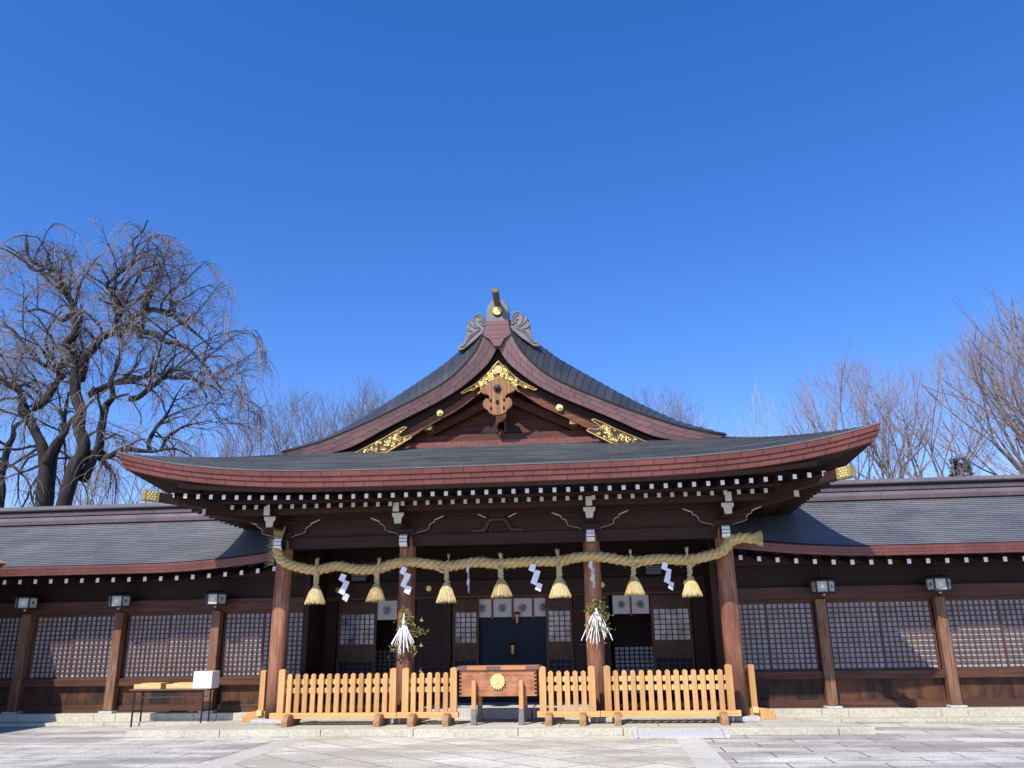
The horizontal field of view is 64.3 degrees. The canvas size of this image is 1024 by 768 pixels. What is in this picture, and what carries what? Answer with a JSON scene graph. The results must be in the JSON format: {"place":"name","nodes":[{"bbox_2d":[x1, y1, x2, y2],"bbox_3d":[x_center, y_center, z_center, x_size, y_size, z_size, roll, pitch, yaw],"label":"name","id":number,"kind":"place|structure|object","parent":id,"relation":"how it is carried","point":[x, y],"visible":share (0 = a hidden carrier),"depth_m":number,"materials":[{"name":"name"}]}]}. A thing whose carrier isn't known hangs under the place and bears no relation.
{"place":"outdoors","nodes":[
{"label":"outdoors","id":0,"kind":"place"},
{"bbox_2d":[0,503,305,721],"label":"corridor building","id":1,"kind":"structure","parent":0,"point":[73,647],"depth_m":19.80,"materials":[{"name":"wood"}]},
{"bbox_2d":[9,582,44,610],"bbox_3d":[-11.867,5.145,19.940,0.800,0.820,0.693,4,-18,-14],"label":"hanging lantern","id":2,"kind":"object","parent":1,"relation":"hanging from","point":[27,601],"visible":1,"depth_m":19.74,"materials":[{"name":"black metal"}]},
{"bbox_2d":[103,580,136,609],"bbox_3d":[-9.480,5.036,19.709,0.800,0.820,0.693,2,-18,-9],"label":"hanging lantern","id":3,"kind":"object","parent":1,"relation":"hanging from","point":[119,600],"visible":1,"depth_m":19.50,"materials":[{"name":"black metal"}]},
{"bbox_2d":[201,577,231,607],"bbox_3d":[-7.064,4.926,19.476,0.800,0.820,0.693,-1,-18,1],"label":"hanging lantern","id":4,"kind":"object","parent":1,"relation":"hanging from","point":[215,598],"visible":1,"depth_m":19.25,"materials":[{"name":"black metal"}]},
{"bbox_2d":[224,735,696,767],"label":"path","id":5,"kind":"structure","parent":0,"point":[623,751],"depth_m":13.08,"materials":[{"name":"grey stone"}]},
{"bbox_2d":[190,737,731,767],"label":"path border","id":6,"kind":"object","parent":5,"relation":"on","point":[701,753],"visible":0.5,"depth_m":13.00,"materials":[{"name":"stone"}]},
{"bbox_2d":[632,726,730,738],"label":"stone ramp","id":7,"kind":"structure","parent":5,"relation":"on","point":[681,733],"depth_m":14.81,"materials":[{"name":"white stone"}]},
{"bbox_2d":[0,722,1023,767],"bbox_3d":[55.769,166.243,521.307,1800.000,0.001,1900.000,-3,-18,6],"label":"ground","id":8,"kind":"structure","parent":0,"point":[944,745],"depth_m":13.64,"materials":[{"name":"stone"}]},
{"bbox_2d":[37,411,162,504],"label":"bare tree","id":9,"kind":"object","parent":8,"relation":"on","point":[88,485],"visible":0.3,"depth_m":40.99,"materials":[{"name":"brown plant"}]},
{"bbox_2d":[0,218,281,507],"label":"weeping cherry","id":10,"kind":"object","parent":8,"relation":"on","point":[85,457],"visible":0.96,"depth_m":29.90,"materials":[{"name":"brown plant"}]},
{"bbox_2d":[129,688,216,726],"bbox_3d":[-7.745,7.349,18.518,1.870,0.798,0.450,-3,-18,6],"label":"folding table","id":11,"kind":"object","parent":8,"relation":"on","point":[165,689],"visible":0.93,"depth_m":18.48,"materials":[{"name":"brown wood"}]},
{"bbox_2d":[134,682,167,688],"bbox_3d":[-8.286,6.927,18.692,0.640,0.123,0.348,-3,-18,6],"label":"wooden tray","id":12,"kind":"object","parent":11,"relation":"on","point":[157,685],"visible":0.96,"depth_m":18.54,"materials":[{"name":"brown wood"}]},
{"bbox_2d":[166,682,192,688],"bbox_3d":[-7.520,6.892,18.617,0.640,0.123,0.348,-3,-18,6],"label":"wooden tray","id":13,"kind":"object","parent":11,"relation":"on","point":[183,685],"visible":0.79,"depth_m":18.46,"materials":[{"name":"brown wood"}]},
{"bbox_2d":[193,671,219,688],"bbox_3d":[-6.985,6.754,18.605,0.444,0.364,0.386,-3,-18,6],"label":"carton","id":14,"kind":"object","parent":11,"relation":"on","point":[205,679],"visible":1,"depth_m":18.44,"materials":[{"name":"white cardboard"}]},
{"bbox_2d":[118,427,230,503],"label":"bare tree","id":15,"kind":"object","parent":8,"relation":"on","point":[176,456],"visible":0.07,"depth_m":42.38,"materials":[{"name":"brown plant"}]},
{"bbox_2d":[148,425,266,490],"bbox_3d":[-14.194,7.938,38.691,6.225,12.055,5.497,-3,-18,6],"label":"bare tree","id":16,"kind":"object","parent":8,"relation":"on","point":[232,451],"visible":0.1,"depth_m":39.36,"materials":[{"name":"brown plant"}]},
{"bbox_2d":[192,376,357,456],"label":"bare tree","id":17,"kind":"object","parent":8,"relation":"on","point":[294,409],"visible":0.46,"depth_m":42.41,"materials":[{"name":"brown plant"}]},
{"bbox_2d":[303,374,399,440],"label":"bare tree","id":18,"kind":"object","parent":8,"relation":"on","point":[362,411],"visible":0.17,"depth_m":42.45,"materials":[{"name":"brown plant"}]},
{"bbox_2d":[118,288,880,723],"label":"shrine hall","id":19,"kind":"structure","parent":8,"relation":"on","point":[498,434],"depth_m":18.57,"materials":[{"name":"brown wood"}]},
{"bbox_2d":[336,601,377,696],"bbox_3d":[-3.893,6.613,20.379,1.000,2.280,0.050,-3,-18,6],"label":"sliding door","id":20,"kind":"structure","parent":19,"relation":"in","point":[357,620],"depth_m":20.44,"materials":[{"name":"brown wood"}]},
{"bbox_2d":[377,600,396,619],"bbox_3d":[-3.151,5.707,20.576,0.500,0.487,0.027,-3,-18,6],"label":"door curtain","id":21,"kind":"object","parent":19,"relation":"hanging from","point":[387,609],"depth_m":20.57,"materials":[{"name":"fabric"}]},
{"bbox_2d":[387,606,428,657],"bbox_3d":[-2.209,5.293,17.400,0.890,1.071,0.254,-3,-18,6],"label":"evergreen sprig","id":22,"kind":"object","parent":19,"relation":"attached to","point":[404,623],"visible":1,"depth_m":17.38,"materials":[{"name":"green plant"}]},
{"bbox_2d":[419,599,450,696],"bbox_3d":[-1.900,6.498,20.107,0.786,2.280,0.095,-3,-18,6],"label":"board door","id":23,"kind":"structure","parent":19,"relation":"in","point":[436,645],"depth_m":20.14,"materials":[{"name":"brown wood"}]},
{"bbox_2d":[452,599,478,695],"bbox_3d":[-1.144,6.488,20.113,0.670,2.280,0.050,-3,-18,6],"label":"sliding door","id":24,"kind":"structure","parent":19,"relation":"in","point":[465,613],"depth_m":20.20,"materials":[{"name":"brown wood"}]},
{"bbox_2d":[474,597,545,618],"bbox_3d":[0.015,5.603,20.349,1.985,0.517,0.032,-3,-18,6],"label":"door curtain","id":25,"kind":"object","parent":19,"relation":"hanging from","point":[532,607],"depth_m":20.36,"materials":[{"name":"fabric"}]},
{"bbox_2d":[509,643,515,654],"bbox_3d":[0.014,6.495,19.966,0.190,0.295,0.190,-3,-18,6],"label":"hanging lamp","id":26,"kind":"object","parent":19,"relation":"hanging from","point":[512,648],"visible":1,"depth_m":19.93,"materials":[{"name":"gold metal"}]},
{"bbox_2d":[265,526,762,604],"bbox_3d":[-0.125,3.777,17.518,10.845,1.779,0.474,-3,-18,6],"label":"straw rope","id":27,"kind":"object","parent":19,"relation":"hanging from","point":[502,589],"visible":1,"depth_m":17.39,"materials":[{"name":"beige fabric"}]},
{"bbox_2d":[338,573,348,601],"bbox_3d":[-3.642,4.420,17.671,0.273,0.605,0.032,9,-20,-29],"label":"paper streamer","id":28,"kind":"object","parent":27,"relation":"hanging from","point":[344,586],"visible":1,"depth_m":17.67,"materials":[{"name":"white paper"}]},
{"bbox_2d":[400,566,411,593],"bbox_3d":[-2.297,4.238,17.561,0.284,0.600,0.035,-3,-18,7],"label":"paper streamer","id":29,"kind":"object","parent":27,"relation":"hanging from","point":[405,580],"visible":1,"depth_m":17.57,"materials":[{"name":"white paper"}]},
{"bbox_2d":[466,565,469,592],"bbox_3d":[-0.934,4.187,17.463,0.035,0.600,0.284,-4,-18,11],"label":"paper streamer","id":30,"kind":"object","parent":27,"relation":"hanging from","point":[468,579],"visible":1,"depth_m":17.44,"materials":[{"name":"white paper"}]},
{"bbox_2d":[529,564,541,591],"bbox_3d":[0.502,4.112,17.302,0.300,0.590,0.038,2,-18,-9],"label":"paper streamer","id":31,"kind":"object","parent":27,"relation":"hanging from","point":[535,577],"visible":1,"depth_m":17.29,"materials":[{"name":"white paper"}]},
{"bbox_2d":[588,560,594,588],"bbox_3d":[1.710,4.040,17.240,0.042,0.579,0.315,-11,-20,29],"label":"paper streamer","id":32,"kind":"object","parent":27,"relation":"hanging from","point":[592,571],"visible":1,"depth_m":17.23,"materials":[{"name":"white paper"}]},
{"bbox_2d":[661,562,673,589],"bbox_3d":[3.268,4.019,17.041,0.305,0.587,0.039,7,-19,-24],"label":"paper streamer","id":33,"kind":"object","parent":27,"relation":"hanging from","point":[667,575],"visible":1,"depth_m":17.05,"materials":[{"name":"white paper"}]},
{"bbox_2d":[513,612,520,623],"bbox_3d":[0.125,5.800,20.194,0.190,0.295,0.190,-3,-18,6],"label":"hanging lamp","id":34,"kind":"object","parent":19,"relation":"hanging from","point":[517,617],"visible":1,"depth_m":20.17,"materials":[{"name":"gold metal"}]},
{"bbox_2d":[545,597,574,694],"bbox_3d":[1.173,6.383,19.889,0.670,2.280,0.050,-3,-18,6],"label":"sliding door","id":35,"kind":"structure","parent":19,"relation":"in","point":[558,611],"depth_m":19.94,"materials":[{"name":"brown wood"}]},
{"bbox_2d":[573,596,605,694],"bbox_3d":[1.905,6.325,19.739,0.780,2.280,0.095,-3,-18,6],"label":"board door","id":36,"kind":"structure","parent":19,"relation":"in","point":[580,646],"depth_m":19.81,"materials":[{"name":"brown wood"}]},
{"bbox_2d":[581,595,615,645],"bbox_3d":[1.800,4.955,17.084,0.735,1.032,0.293,-3,-18,6],"label":"evergreen sprig","id":37,"kind":"object","parent":19,"relation":"attached to","point":[595,613],"visible":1,"depth_m":17.05,"materials":[{"name":"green plant"}]},
{"bbox_2d":[612,595,648,615],"bbox_3d":[2.913,5.420,19.979,0.880,0.522,0.032,-3,-18,6],"label":"door curtain","id":38,"kind":"object","parent":19,"relation":"hanging from","point":[630,605],"depth_m":19.98,"materials":[{"name":"fabric"}]},
{"bbox_2d":[649,595,695,693],"bbox_3d":[3.883,6.260,19.627,0.980,2.280,0.050,-3,-18,6],"label":"sliding door","id":39,"kind":"structure","parent":19,"relation":"in","point":[671,616],"depth_m":19.68,"materials":[{"name":"brown wood"}]},
{"bbox_2d":[744,663,775,718],"bbox_3d":[5.012,6.462,17.176,0.800,1.056,1.100,-3,-18,6],"label":"picket fence","id":40,"kind":"object","parent":19,"relation":"on","point":[762,713],"visible":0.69,"depth_m":16.73,"materials":[{"name":"brown wood"}]},
{"bbox_2d":[125,726,875,737],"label":"apron kerb","id":41,"kind":"structure","parent":8,"relation":"on","point":[507,731],"depth_m":15.54,"materials":[{"name":"stone"}]},
{"bbox_2d":[143,717,867,728],"bbox_3d":[-0.387,6.993,16.627,14.300,0.130,1.800,-3,-18,6],"label":"apron","id":42,"kind":"object","parent":8,"relation":"on","point":[575,722],"visible":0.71,"depth_m":16.43,"materials":[{"name":"stone"}]},
{"bbox_2d":[242,670,267,721],"bbox_3d":[-5.408,6.936,18.184,0.800,1.056,1.100,-3,-18,6],"label":"picket fence","id":43,"kind":"object","parent":42,"relation":"on","point":[250,716],"visible":0.3,"depth_m":17.71,"materials":[{"name":"brown wood"}]},
{"bbox_2d":[269,668,397,726],"bbox_3d":[-3.676,6.460,16.823,2.670,1.092,0.760,-3,-18,6],"label":"picket fence","id":44,"kind":"object","parent":42,"relation":"on","point":[287,717],"visible":1,"depth_m":16.78,"materials":[{"name":"brown wood"}]},
{"bbox_2d":[397,667,458,726],"bbox_3d":[-1.712,6.370,16.633,1.260,1.092,0.760,-3,-18,6],"label":"picket fence","id":45,"kind":"object","parent":42,"relation":"on","point":[413,716],"visible":1,"depth_m":16.59,"materials":[{"name":"brown wood"}]},
{"bbox_2d":[457,665,540,724],"bbox_3d":[-0.246,6.397,16.800,1.680,1.103,1.000,-3,-18,6],"label":"offertory box","id":46,"kind":"object","parent":42,"relation":"on","point":[520,681],"visible":1,"depth_m":16.52,"materials":[{"name":"brown wood"}]},
{"bbox_2d":[537,665,599,725],"bbox_3d":[1.127,6.241,16.359,1.250,1.092,0.760,-3,-18,6],"label":"picket fence","id":47,"kind":"object","parent":42,"relation":"on","point":[567,688],"visible":1,"depth_m":16.32,"materials":[{"name":"brown wood"}]},
{"bbox_2d":[601,664,741,725],"bbox_3d":[3.116,6.151,16.166,2.730,1.092,0.760,-3,-18,6],"label":"picket fence","id":48,"kind":"object","parent":42,"relation":"on","point":[722,714],"visible":1,"depth_m":16.12,"materials":[{"name":"brown wood"}]},
{"bbox_2d":[0,716,1023,726],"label":"corridor kerb","id":49,"kind":"structure","parent":8,"relation":"on","point":[831,719],"depth_m":17.20,"materials":[{"name":"stone"}]},
{"bbox_2d":[623,378,713,428],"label":"bare tree","id":50,"kind":"object","parent":8,"relation":"on","point":[676,413],"visible":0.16,"depth_m":41.93,"materials":[{"name":"brown plant"}]},
{"bbox_2d":[693,393,731,430],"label":"bare tree","id":51,"kind":"object","parent":8,"relation":"on","point":[709,417],"visible":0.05,"depth_m":44.41,"materials":[{"name":"brown plant"}]},
{"bbox_2d":[723,376,832,436],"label":"bare tree","id":52,"kind":"object","parent":8,"relation":"on","point":[753,400],"visible":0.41,"depth_m":42.48,"materials":[{"name":"brown plant"}]},
{"bbox_2d":[774,329,964,479],"bbox_3d":[16.826,5.600,38.819,8.514,15.712,8.061,-6,-18,15],"label":"bare tree","id":53,"kind":"object","parent":8,"relation":"on","point":[864,419],"visible":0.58,"depth_m":39.04,"materials":[{"name":"brown plant"}]},
{"bbox_2d":[851,341,1007,478],"bbox_3d":[20.155,5.548,38.758,7.013,15.679,7.714,-11,-20,29],"label":"bare tree","id":54,"kind":"object","parent":8,"relation":"on","point":[963,468],"visible":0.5,"depth_m":39.26,"materials":[{"name":"brown plant"}]},
{"bbox_2d":[891,283,1023,474],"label":"bare tree","id":55,"kind":"object","parent":8,"relation":"on","point":[1004,416],"visible":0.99,"depth_m":36.32,"materials":[{"name":"brown plant"}]},
{"bbox_2d":[948,455,973,476],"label":"conifer","id":56,"kind":"object","parent":8,"relation":"on","point":[956,467],"visible":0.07,"depth_m":40.41,"materials":[{"name":"green plant"}]},
{"bbox_2d":[0,0,1023,507],"label":"sky","id":57,"kind":"structure","parent":0,"point":[700,196],"materials":[{"name":"blue"}]},
{"bbox_2d":[714,474,1023,716],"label":"corridor building","id":58,"kind":"structure","parent":0,"point":[882,632],"depth_m":18.13,"materials":[{"name":"wood"}]},
{"bbox_2d":[805,558,839,595],"bbox_3d":[6.896,4.291,18.126,0.800,0.820,0.693,-8,-19,23],"label":"hanging lantern","id":59,"kind":"object","parent":58,"relation":"hanging from","point":[823,586],"visible":1,"depth_m":17.92,"materials":[{"name":"black metal"}]},
{"bbox_2d":[919,555,957,592],"bbox_3d":[9.342,4.180,17.889,0.800,0.820,0.693,-6,-18,15],"label":"hanging lantern","id":60,"kind":"object","parent":58,"relation":"hanging from","point":[938,583],"visible":1,"depth_m":17.67,"materials":[{"name":"black metal"}]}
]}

